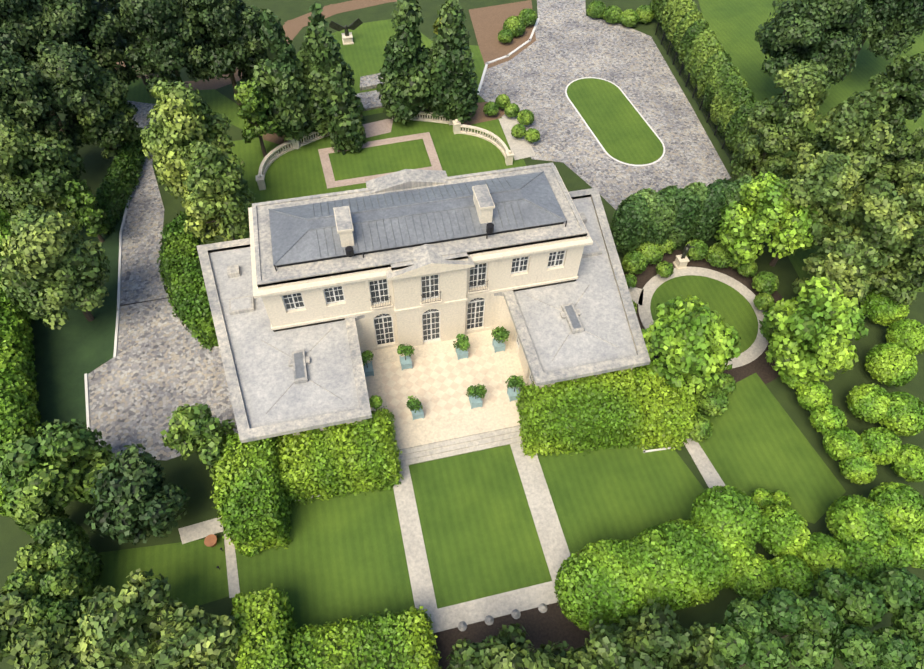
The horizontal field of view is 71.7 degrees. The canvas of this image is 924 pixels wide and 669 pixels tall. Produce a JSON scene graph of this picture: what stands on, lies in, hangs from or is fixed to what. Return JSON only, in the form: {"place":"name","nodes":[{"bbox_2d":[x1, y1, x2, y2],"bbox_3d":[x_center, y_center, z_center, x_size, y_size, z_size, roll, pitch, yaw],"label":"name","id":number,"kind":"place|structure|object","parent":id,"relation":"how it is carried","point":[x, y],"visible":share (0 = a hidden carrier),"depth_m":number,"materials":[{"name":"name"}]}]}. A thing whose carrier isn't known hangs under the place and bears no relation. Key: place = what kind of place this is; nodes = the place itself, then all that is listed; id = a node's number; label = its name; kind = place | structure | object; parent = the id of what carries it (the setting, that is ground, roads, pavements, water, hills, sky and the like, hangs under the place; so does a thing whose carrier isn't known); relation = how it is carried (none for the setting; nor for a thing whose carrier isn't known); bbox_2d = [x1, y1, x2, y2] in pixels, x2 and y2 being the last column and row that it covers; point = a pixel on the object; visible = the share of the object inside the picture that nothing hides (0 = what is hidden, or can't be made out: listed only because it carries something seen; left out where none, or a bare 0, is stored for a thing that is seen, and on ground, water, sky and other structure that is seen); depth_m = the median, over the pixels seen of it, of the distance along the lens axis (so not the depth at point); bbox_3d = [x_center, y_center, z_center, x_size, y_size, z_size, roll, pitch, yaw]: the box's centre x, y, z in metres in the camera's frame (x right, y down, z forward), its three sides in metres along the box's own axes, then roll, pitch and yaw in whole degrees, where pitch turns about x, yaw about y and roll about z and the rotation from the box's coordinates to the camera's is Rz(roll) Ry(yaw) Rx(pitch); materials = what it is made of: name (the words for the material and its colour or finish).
{"place":"outdoors","nodes":[
{"label":"outdoors","id":0,"kind":"place"},
{"bbox_2d":[318,119,442,188],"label":"brick path","id":1,"kind":"structure","parent":0,"point":[376,128],"depth_m":68.61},
{"bbox_2d":[364,329,527,449],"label":"courtyard paving","id":2,"kind":"structure","parent":0,"point":[453,426],"depth_m":49.17,"materials":[{"name":"stone"}]},
{"bbox_2d":[379,345,507,425],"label":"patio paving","id":3,"kind":"structure","parent":2,"relation":"on","point":[437,385],"depth_m":50.53,"materials":[{"name":"stone"}]},
{"bbox_2d":[0,0,923,668],"bbox_3d":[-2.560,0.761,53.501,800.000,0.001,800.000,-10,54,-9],"label":"ground","id":4,"kind":"structure","parent":0,"point":[192,476],"depth_m":51.86,"materials":[{"name":"green plant"}]},
{"bbox_2d":[0,586,31,661],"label":"tree","id":5,"kind":"object","parent":4,"relation":"on","point":[12,607],"visible":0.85,"depth_m":35.95,"materials":[{"name":"green plant"}]},
{"bbox_2d":[0,0,64,130],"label":"tree","id":6,"kind":"object","parent":4,"relation":"on","point":[19,27],"visible":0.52,"depth_m":58.35,"materials":[{"name":"green plant"}]},
{"bbox_2d":[0,48,87,162],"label":"tree","id":7,"kind":"object","parent":4,"relation":"on","point":[24,101],"visible":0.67,"depth_m":55.68,"materials":[{"name":"green plant"}]},
{"bbox_2d":[3,617,86,668],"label":"tree","id":8,"kind":"object","parent":4,"relation":"on","point":[43,647],"visible":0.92,"depth_m":34.45,"materials":[{"name":"green plant"}]},
{"bbox_2d":[0,116,91,217],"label":"tree","id":9,"kind":"object","parent":4,"relation":"on","point":[36,185],"visible":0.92,"depth_m":52.80,"materials":[{"name":"green plant"}]},
{"bbox_2d":[0,419,115,520],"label":"tree","id":10,"kind":"object","parent":4,"relation":"on","point":[39,467],"visible":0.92,"depth_m":39.67,"materials":[{"name":"green plant"}]},
{"bbox_2d":[33,516,90,546],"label":"shrub","id":11,"kind":"object","parent":4,"relation":"on","point":[50,531],"visible":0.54,"depth_m":39.00,"materials":[{"name":"green plant"}]},
{"bbox_2d":[39,566,98,602],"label":"shrub","id":12,"kind":"object","parent":4,"relation":"on","point":[58,582],"visible":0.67,"depth_m":37.34,"materials":[{"name":"green plant"}]},
{"bbox_2d":[47,539,104,581],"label":"shrub","id":13,"kind":"object","parent":4,"relation":"on","point":[81,555],"visible":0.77,"depth_m":38.52,"materials":[{"name":"green plant"}]},
{"bbox_2d":[29,208,123,457],"bbox_3d":[-33.660,-2.370,54.957,8.221,0.001,30.193,-10,54,-9],"label":"ground cover","id":14,"kind":"object","parent":4,"relation":"on","point":[74,349],"visible":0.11,"depth_m":52.34,"materials":[{"name":"plant"}]},
{"bbox_2d":[0,204,109,329],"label":"tree","id":15,"kind":"object","parent":14,"relation":"on","point":[50,264],"visible":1,"depth_m":47.72,"materials":[{"name":"green plant"}]},
{"bbox_2d":[56,178,107,242],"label":"tree","id":16,"kind":"object","parent":14,"relation":"on","point":[80,199],"visible":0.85,"depth_m":55.35,"materials":[{"name":"green plant"}]},
{"bbox_2d":[29,0,140,84],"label":"tree","id":17,"kind":"object","parent":4,"relation":"on","point":[88,24],"visible":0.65,"depth_m":62.30,"materials":[{"name":"green plant"}]},
{"bbox_2d":[33,40,137,158],"bbox_3d":[-35.843,-21.881,61.640,6.821,12.531,7.265,-14,55,-11],"label":"tree","id":18,"kind":"object","parent":4,"relation":"on","point":[68,75],"visible":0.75,"depth_m":57.90,"materials":[{"name":"green plant"}]},
{"bbox_2d":[68,71,141,159],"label":"tree","id":19,"kind":"object","parent":4,"relation":"on","point":[132,133],"visible":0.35,"depth_m":61.67,"materials":[{"name":"green plant"}]},
{"bbox_2d":[94,131,149,234],"bbox_3d":[-33.896,-15.968,63.433,3.228,2.954,14.941,-1,53,-2],"label":"drive hedge","id":20,"kind":"object","parent":4,"relation":"on","point":[113,193],"visible":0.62,"depth_m":62.24,"materials":[{"name":"green plant"}]},
{"bbox_2d":[73,568,183,668],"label":"tree","id":21,"kind":"object","parent":4,"relation":"on","point":[115,629],"visible":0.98,"depth_m":34.87,"materials":[{"name":"green plant"}]},
{"bbox_2d":[83,443,189,545],"bbox_3d":[-20.494,10.672,41.397,5.638,6.811,5.730,-35,62,-24],"label":"tree","id":22,"kind":"object","parent":4,"relation":"on","point":[129,486],"visible":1,"depth_m":39.81,"materials":[{"name":"green plant"}]},
{"bbox_2d":[157,211,218,350],"bbox_3d":[-24.385,-5.248,56.330,4.627,2.254,16.836,-20,56,-16],"label":"hedge","id":23,"kind":"object","parent":4,"relation":"on","point":[181,273],"visible":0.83,"depth_m":55.38,"materials":[{"name":"green plant"}]},
{"bbox_2d":[140,80,244,198],"bbox_3d":[-23.362,-15.617,56.229,7.014,14.266,7.382,18,55,11],"label":"tree","id":24,"kind":"object","parent":4,"relation":"on","point":[182,115],"visible":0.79,"depth_m":52.80,"materials":[{"name":"green plant"}]},
{"bbox_2d":[145,602,240,668],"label":"tree","id":25,"kind":"object","parent":4,"relation":"on","point":[194,638],"visible":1,"depth_m":34.76,"materials":[{"name":"green plant"}]},
{"bbox_2d":[160,403,235,473],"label":"tree","id":26,"kind":"object","parent":4,"relation":"on","point":[197,427],"visible":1,"depth_m":42.55,"materials":[{"name":"green plant"}]},
{"bbox_2d":[180,0,260,104],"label":"tree","id":27,"kind":"object","parent":4,"relation":"on","point":[217,50],"visible":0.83,"depth_m":64.95,"materials":[{"name":"green plant"}]},
{"bbox_2d":[210,432,291,553],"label":"hedge block","id":28,"kind":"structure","parent":4,"relation":"on","point":[250,501],"depth_m":41.32,"materials":[{"name":"green plant"}]},
{"bbox_2d":[229,5,280,81],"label":"evergreen","id":29,"kind":"object","parent":4,"relation":"on","point":[255,45],"visible":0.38,"depth_m":65.97,"materials":[{"name":"green plant"}]},
{"bbox_2d":[231,583,301,668],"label":"hedge block","id":30,"kind":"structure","parent":4,"relation":"on","point":[266,621],"depth_m":36.74,"materials":[{"name":"green plant"}]},
{"bbox_2d":[252,9,318,142],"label":"tree","id":31,"kind":"object","parent":4,"relation":"on","point":[281,79],"visible":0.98,"depth_m":62.93,"materials":[{"name":"green plant"}]},
{"bbox_2d":[115,0,535,146],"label":"mulch beds","id":32,"kind":"object","parent":4,"relation":"on","point":[488,22],"visible":0.33,"depth_m":83.14,"materials":[{"name":"soil"}]},
{"bbox_2d":[299,2,364,136],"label":"conifer","id":33,"kind":"object","parent":4,"relation":"on","point":[319,52],"visible":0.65,"depth_m":63.44,"materials":[{"name":"green plant"}]},
{"bbox_2d":[274,406,403,505],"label":"hedge","id":34,"kind":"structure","parent":4,"relation":"on","point":[344,458],"depth_m":43.76,"materials":[{"name":"plant"}]},
{"bbox_2d":[325,64,366,154],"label":"conifer","id":35,"kind":"object","parent":4,"relation":"on","point":[345,123],"visible":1,"depth_m":65.13,"materials":[{"name":"green plant"}]},
{"bbox_2d":[289,605,441,668],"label":"hedge bottom","id":36,"kind":"object","parent":4,"relation":"on","point":[401,640],"visible":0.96,"depth_m":36.98,"materials":[{"name":"green plant"}]},
{"bbox_2d":[84,18,674,502],"bbox_3d":[-5.332,-13.714,64.115,57.991,0.140,63.176,-10,54,-9],"label":"stone edging","id":37,"kind":"object","parent":4,"relation":"on","point":[478,94],"visible":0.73,"depth_m":62.52,"materials":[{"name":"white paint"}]},
{"bbox_2d":[376,0,433,125],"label":"conifer","id":38,"kind":"object","parent":4,"relation":"on","point":[405,93],"visible":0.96,"depth_m":66.40,"materials":[{"name":"green plant"}]},
{"bbox_2d":[87,0,730,459],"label":"cobbled drives","id":39,"kind":"structure","parent":4,"relation":"on","point":[153,374],"depth_m":67.39,"materials":[{"name":"grey stone"}]},
{"bbox_2d":[208,166,637,435],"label":"house walls","id":40,"kind":"structure","parent":4,"relation":"on","point":[406,309],"depth_m":47.73,"materials":[{"name":"paint"}]},
{"bbox_2d":[209,197,636,427],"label":"house wing roofs","id":41,"kind":"structure","parent":40,"relation":"attached to","point":[265,374],"depth_m":47.53,"materials":[{"name":"grey concrete"}]},
{"bbox_2d":[197,162,650,442],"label":"house parapet ledges","id":42,"kind":"object","parent":40,"relation":"attached to","point":[415,257],"visible":0.83,"depth_m":46.49,"materials":[{"name":"grey stone"}]},
{"bbox_2d":[282,250,565,429],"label":"windows","id":43,"kind":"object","parent":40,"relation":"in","point":[436,314],"depth_m":48.83,"materials":[{"name":"glass"}]},
{"bbox_2d":[268,171,580,378],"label":"slate roof","id":44,"kind":"structure","parent":40,"relation":"attached to","point":[303,233],"depth_m":46.59,"materials":[{"name":"stone"}]},
{"bbox_2d":[422,0,478,122],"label":"conifer","id":45,"kind":"object","parent":4,"relation":"on","point":[453,91],"visible":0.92,"depth_m":66.42,"materials":[{"name":"green plant"}]},
{"bbox_2d":[178,116,768,632],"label":"stone paths","id":46,"kind":"structure","parent":4,"relation":"on","point":[548,526],"depth_m":45.10,"materials":[{"name":"stone"}]},
{"bbox_2d":[95,0,923,630],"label":"lawns","id":47,"kind":"structure","parent":4,"relation":"on","point":[339,558],"depth_m":46.56,"materials":[{"name":"green plant"}]},
{"bbox_2d":[118,0,214,98],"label":"tree","id":48,"kind":"object","parent":47,"relation":"on","point":[166,34],"visible":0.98,"depth_m":63.29,"materials":[{"name":"green plant"}]},
{"bbox_2d":[180,140,255,244],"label":"tree","id":49,"kind":"object","parent":47,"relation":"on","point":[214,182],"visible":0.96,"depth_m":51.29,"materials":[{"name":"green plant"}]},
{"bbox_2d":[234,77,279,156],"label":"tree","id":50,"kind":"object","parent":47,"relation":"on","point":[253,100],"visible":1,"depth_m":62.64,"materials":[{"name":"green plant"}]},
{"bbox_2d":[256,112,513,189],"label":"terrace balustrade","id":51,"kind":"object","parent":47,"relation":"on","point":[267,162],"visible":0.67,"depth_m":68.68,"materials":[{"name":"stone"}]},
{"bbox_2d":[737,59,830,175],"bbox_3d":[31.273,-20.732,62.457,7.028,12.802,6.050,27,57,17],"label":"tree","id":52,"kind":"object","parent":47,"relation":"on","point":[794,109],"visible":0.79,"depth_m":59.19,"materials":[{"name":"green plant"}]},
{"bbox_2d":[754,0,872,94],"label":"tree","id":53,"kind":"object","parent":47,"relation":"on","point":[823,32],"visible":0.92,"depth_m":64.83,"materials":[{"name":"green plant"}]},
{"bbox_2d":[782,83,896,178],"bbox_3d":[34.370,-16.203,58.345,7.424,14.134,7.620,-10,54,-9],"label":"tree","id":54,"kind":"object","parent":47,"relation":"on","point":[854,127],"visible":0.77,"depth_m":54.73,"materials":[{"name":"green plant"}]},
{"bbox_2d":[824,177,917,287],"bbox_3d":[32.943,-7.664,53.501,6.837,11.630,6.860,-10,54,-9],"label":"tree","id":55,"kind":"object","parent":47,"relation":"on","point":[875,214],"visible":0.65,"depth_m":50.52,"materials":[{"name":"green plant"}]},
{"bbox_2d":[844,0,923,75],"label":"tree","id":56,"kind":"object","parent":47,"relation":"on","point":[892,26],"visible":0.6,"depth_m":70.55,"materials":[{"name":"green plant"}]},
{"bbox_2d":[851,127,923,197],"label":"tree","id":57,"kind":"object","parent":47,"relation":"on","point":[902,163],"visible":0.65,"depth_m":55.86,"materials":[{"name":"green plant"}]},
{"bbox_2d":[861,52,923,138],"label":"tree","id":58,"kind":"object","parent":47,"relation":"on","point":[908,102],"visible":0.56,"depth_m":60.99,"materials":[{"name":"green plant"}]},
{"bbox_2d":[475,622,563,668],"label":"tree","id":59,"kind":"object","parent":4,"relation":"on","point":[507,649],"visible":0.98,"depth_m":34.18,"materials":[{"name":"green plant"}]},
{"bbox_2d":[515,368,647,458],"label":"hedge","id":60,"kind":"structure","parent":4,"relation":"on","point":[605,410],"depth_m":46.33,"materials":[{"name":"plant"}]},
{"bbox_2d":[540,616,628,668],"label":"tree","id":61,"kind":"object","parent":4,"relation":"on","point":[604,651],"visible":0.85,"depth_m":34.28,"materials":[{"name":"green plant"}]},
{"bbox_2d":[431,250,784,668],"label":"soil beds","id":62,"kind":"object","parent":4,"relation":"on","point":[552,624],"visible":0.1,"depth_m":40.65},
{"bbox_2d":[758,276,868,381],"bbox_3d":[26.665,-0.231,49.531,7.280,8.864,6.938,0,53,-2],"label":"tree","id":63,"kind":"object","parent":62,"relation":"on","point":[807,343],"visible":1,"depth_m":47.25,"materials":[{"name":"green plant"}]},
{"bbox_2d":[610,193,649,254],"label":"bush","id":64,"kind":"object","parent":4,"relation":"on","point":[627,227],"visible":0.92,"depth_m":56.23,"materials":[{"name":"green plant"}]},
{"bbox_2d":[607,599,700,668],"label":"tree","id":65,"kind":"object","parent":4,"relation":"on","point":[654,636],"visible":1,"depth_m":34.96,"materials":[{"name":"green plant"}]},
{"bbox_2d":[554,519,755,631],"bbox_3d":[12.418,14.948,40.561,13.448,4.728,5.660,-10,54,-9],"label":"rounded hedge","id":66,"kind":"object","parent":4,"relation":"on","point":[678,564],"visible":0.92,"depth_m":39.00,"materials":[{"name":"green plant"}]},
{"bbox_2d":[642,190,675,245],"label":"bush","id":67,"kind":"object","parent":4,"relation":"on","point":[660,224],"visible":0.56,"depth_m":56.15,"materials":[{"name":"green plant"}]},
{"bbox_2d":[632,365,699,451],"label":"hedge block","id":68,"kind":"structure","parent":4,"relation":"on","point":[669,414],"depth_m":46.49,"materials":[{"name":"green plant"}]},
{"bbox_2d":[668,186,701,246],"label":"bush","id":69,"kind":"object","parent":4,"relation":"on","point":[680,234],"visible":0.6,"depth_m":56.57,"materials":[{"name":"green plant"}]},
{"bbox_2d":[641,295,740,398],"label":"tree","id":70,"kind":"object","parent":4,"relation":"on","point":[694,340],"visible":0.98,"depth_m":45.05,"materials":[{"name":"green plant"}]},
{"bbox_2d":[687,183,725,241],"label":"bush","id":71,"kind":"object","parent":4,"relation":"on","point":[706,229],"visible":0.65,"depth_m":56.77,"materials":[{"name":"green plant"}]},
{"bbox_2d":[679,622,739,668],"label":"tree","id":72,"kind":"object","parent":4,"relation":"on","point":[705,655],"visible":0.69,"depth_m":35.36,"materials":[{"name":"green plant"}]},
{"bbox_2d":[690,485,763,551],"bbox_3d":[17.180,12.410,42.063,4.574,5.306,4.549,-10,54,-9],"label":"bush","id":73,"kind":"object","parent":4,"relation":"on","point":[725,512],"visible":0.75,"depth_m":40.36,"materials":[{"name":"green plant"}]},
{"bbox_2d":[712,622,750,667],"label":"bush","id":74,"kind":"object","parent":4,"relation":"on","point":[731,642],"visible":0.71,"depth_m":34.78,"materials":[{"name":"green plant"}]},
{"bbox_2d":[723,597,770,639],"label":"bush","id":75,"kind":"object","parent":4,"relation":"on","point":[750,617],"visible":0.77,"depth_m":35.50,"materials":[{"name":"green plant"}]},
{"bbox_2d":[730,553,775,600],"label":"bush","id":76,"kind":"object","parent":4,"relation":"on","point":[754,582],"visible":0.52,"depth_m":39.72,"materials":[{"name":"green plant"}]},
{"bbox_2d":[730,123,793,182],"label":"tree","id":77,"kind":"object","parent":4,"relation":"on","point":[763,151],"visible":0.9,"depth_m":58.87,"materials":[{"name":"green plant"}]},
{"bbox_2d":[735,632,791,668],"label":"bush","id":78,"kind":"object","parent":4,"relation":"on","point":[769,650],"visible":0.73,"depth_m":34.52,"materials":[{"name":"green plant"}]},
{"bbox_2d":[714,171,818,263],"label":"tree","id":79,"kind":"object","parent":4,"relation":"on","point":[759,216],"visible":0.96,"depth_m":53.35,"materials":[{"name":"green plant"}]},
{"bbox_2d":[760,587,807,634],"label":"bush","id":80,"kind":"object","parent":4,"relation":"on","point":[786,609],"visible":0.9,"depth_m":35.85,"materials":[{"name":"green plant"}]},
{"bbox_2d":[759,505,810,556],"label":"bush","id":81,"kind":"object","parent":4,"relation":"on","point":[785,530],"visible":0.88,"depth_m":41.28,"materials":[{"name":"green plant"}]},
{"bbox_2d":[770,553,813,598],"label":"bush","id":82,"kind":"object","parent":4,"relation":"on","point":[794,574],"visible":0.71,"depth_m":40.02,"materials":[{"name":"green plant"}]},
{"bbox_2d":[786,629,835,668],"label":"bush","id":83,"kind":"object","parent":4,"relation":"on","point":[809,649],"visible":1,"depth_m":34.66,"materials":[{"name":"green plant"}]},
{"bbox_2d":[781,595,844,641],"bbox_3d":[20.275,17.288,37.832,2.502,6.403,2.562,-10,54,-9],"label":"bush","id":84,"kind":"object","parent":4,"relation":"on","point":[824,618],"visible":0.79,"depth_m":35.58,"materials":[{"name":"green plant"}]},
{"bbox_2d":[769,150,863,266],"bbox_3d":[29.111,-10.124,54.632,6.453,12.592,7.138,-8,54,-7],"label":"tree","id":85,"kind":"object","parent":4,"relation":"on","point":[828,180],"visible":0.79,"depth_m":51.07,"materials":[{"name":"green plant"}]},
{"bbox_2d":[796,532,848,579],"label":"bush","id":86,"kind":"object","parent":4,"relation":"on","point":[821,552],"visible":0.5,"depth_m":40.64,"materials":[{"name":"green plant"}]},
{"bbox_2d":[814,567,854,604],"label":"bush","id":87,"kind":"object","parent":4,"relation":"on","point":[832,584],"visible":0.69,"depth_m":36.96,"materials":[{"name":"green plant"}]},
{"bbox_2d":[791,236,880,307],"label":"tree","id":88,"kind":"object","parent":4,"relation":"on","point":[845,261],"visible":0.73,"depth_m":49.09,"materials":[{"name":"green plant"}]},
{"bbox_2d":[822,427,864,460],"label":"cloud shrub","id":89,"kind":"object","parent":4,"relation":"on","point":[840,444],"visible":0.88,"depth_m":46.19,"materials":[{"name":"green plant"}]},
{"bbox_2d":[831,622,881,668],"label":"bush","id":90,"kind":"object","parent":4,"relation":"on","point":[855,646],"visible":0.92,"depth_m":34.82,"materials":[{"name":"green plant"}]},
{"bbox_2d":[825,494,891,546],"bbox_3d":[26.277,12.804,42.731,3.765,4.164,3.888,-10,54,-9],"label":"bush","id":91,"kind":"object","parent":4,"relation":"on","point":[857,517],"visible":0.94,"depth_m":41.51,"materials":[{"name":"green plant"}]},
{"bbox_2d":[831,575,887,627],"bbox_3d":[22.873,16.567,38.385,2.770,6.492,2.825,-10,54,-9],"label":"bush","id":92,"kind":"object","parent":4,"relation":"on","point":[863,604],"visible":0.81,"depth_m":36.13,"materials":[{"name":"green plant"}]},
{"bbox_2d":[840,537,893,583],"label":"bush","id":93,"kind":"object","parent":4,"relation":"on","point":[867,560],"visible":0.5,"depth_m":40.26,"materials":[{"name":"green plant"}]},
{"bbox_2d":[845,383,890,422],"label":"cloud shrub","id":94,"kind":"object","parent":4,"relation":"on","point":[868,402],"visible":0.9,"depth_m":48.28,"materials":[{"name":"green plant"}]},
{"bbox_2d":[859,427,901,465],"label":"cloud shrub","id":95,"kind":"object","parent":4,"relation":"on","point":[882,446],"visible":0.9,"depth_m":46.09,"materials":[{"name":"green plant"}]},
{"bbox_2d":[860,288,909,325],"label":"shrub","id":96,"kind":"object","parent":4,"relation":"on","point":[881,310],"depth_m":53.88,"materials":[{"name":"green plant"}]},
{"bbox_2d":[864,342,917,386],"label":"shrub","id":97,"kind":"object","parent":4,"relation":"on","point":[894,364],"depth_m":50.27,"materials":[{"name":"green plant"}]},
{"bbox_2d":[870,626,919,668],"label":"tree","id":98,"kind":"object","parent":4,"relation":"on","point":[898,650],"visible":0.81,"depth_m":34.71,"materials":[{"name":"green plant"}]},
{"bbox_2d":[868,482,923,534],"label":"bush","id":99,"kind":"object","parent":4,"relation":"on","point":[901,505],"visible":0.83,"depth_m":42.21,"materials":[{"name":"green plant"}]},
{"bbox_2d":[869,227,923,306],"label":"tree","id":100,"kind":"object","parent":4,"relation":"on","point":[901,280],"visible":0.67,"depth_m":52.29,"materials":[{"name":"green plant"}]},
{"bbox_2d":[870,566,923,614],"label":"bush","id":101,"kind":"object","parent":4,"relation":"on","point":[899,588],"visible":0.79,"depth_m":36.55,"materials":[{"name":"green plant"}]},
{"bbox_2d":[879,391,923,436],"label":"cloud shrub","id":102,"kind":"object","parent":4,"relation":"on","point":[904,416],"visible":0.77,"depth_m":47.53,"materials":[{"name":"green plant"}]},
{"bbox_2d":[885,318,923,355],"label":"shrub","id":103,"kind":"object","parent":4,"relation":"on","point":[908,333],"depth_m":52.08,"materials":[{"name":"green plant"}]},
{"bbox_2d":[890,443,923,482],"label":"cloud shrub","id":104,"kind":"object","parent":4,"relation":"on","point":[908,463],"visible":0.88,"depth_m":45.40,"materials":[{"name":"green plant"}]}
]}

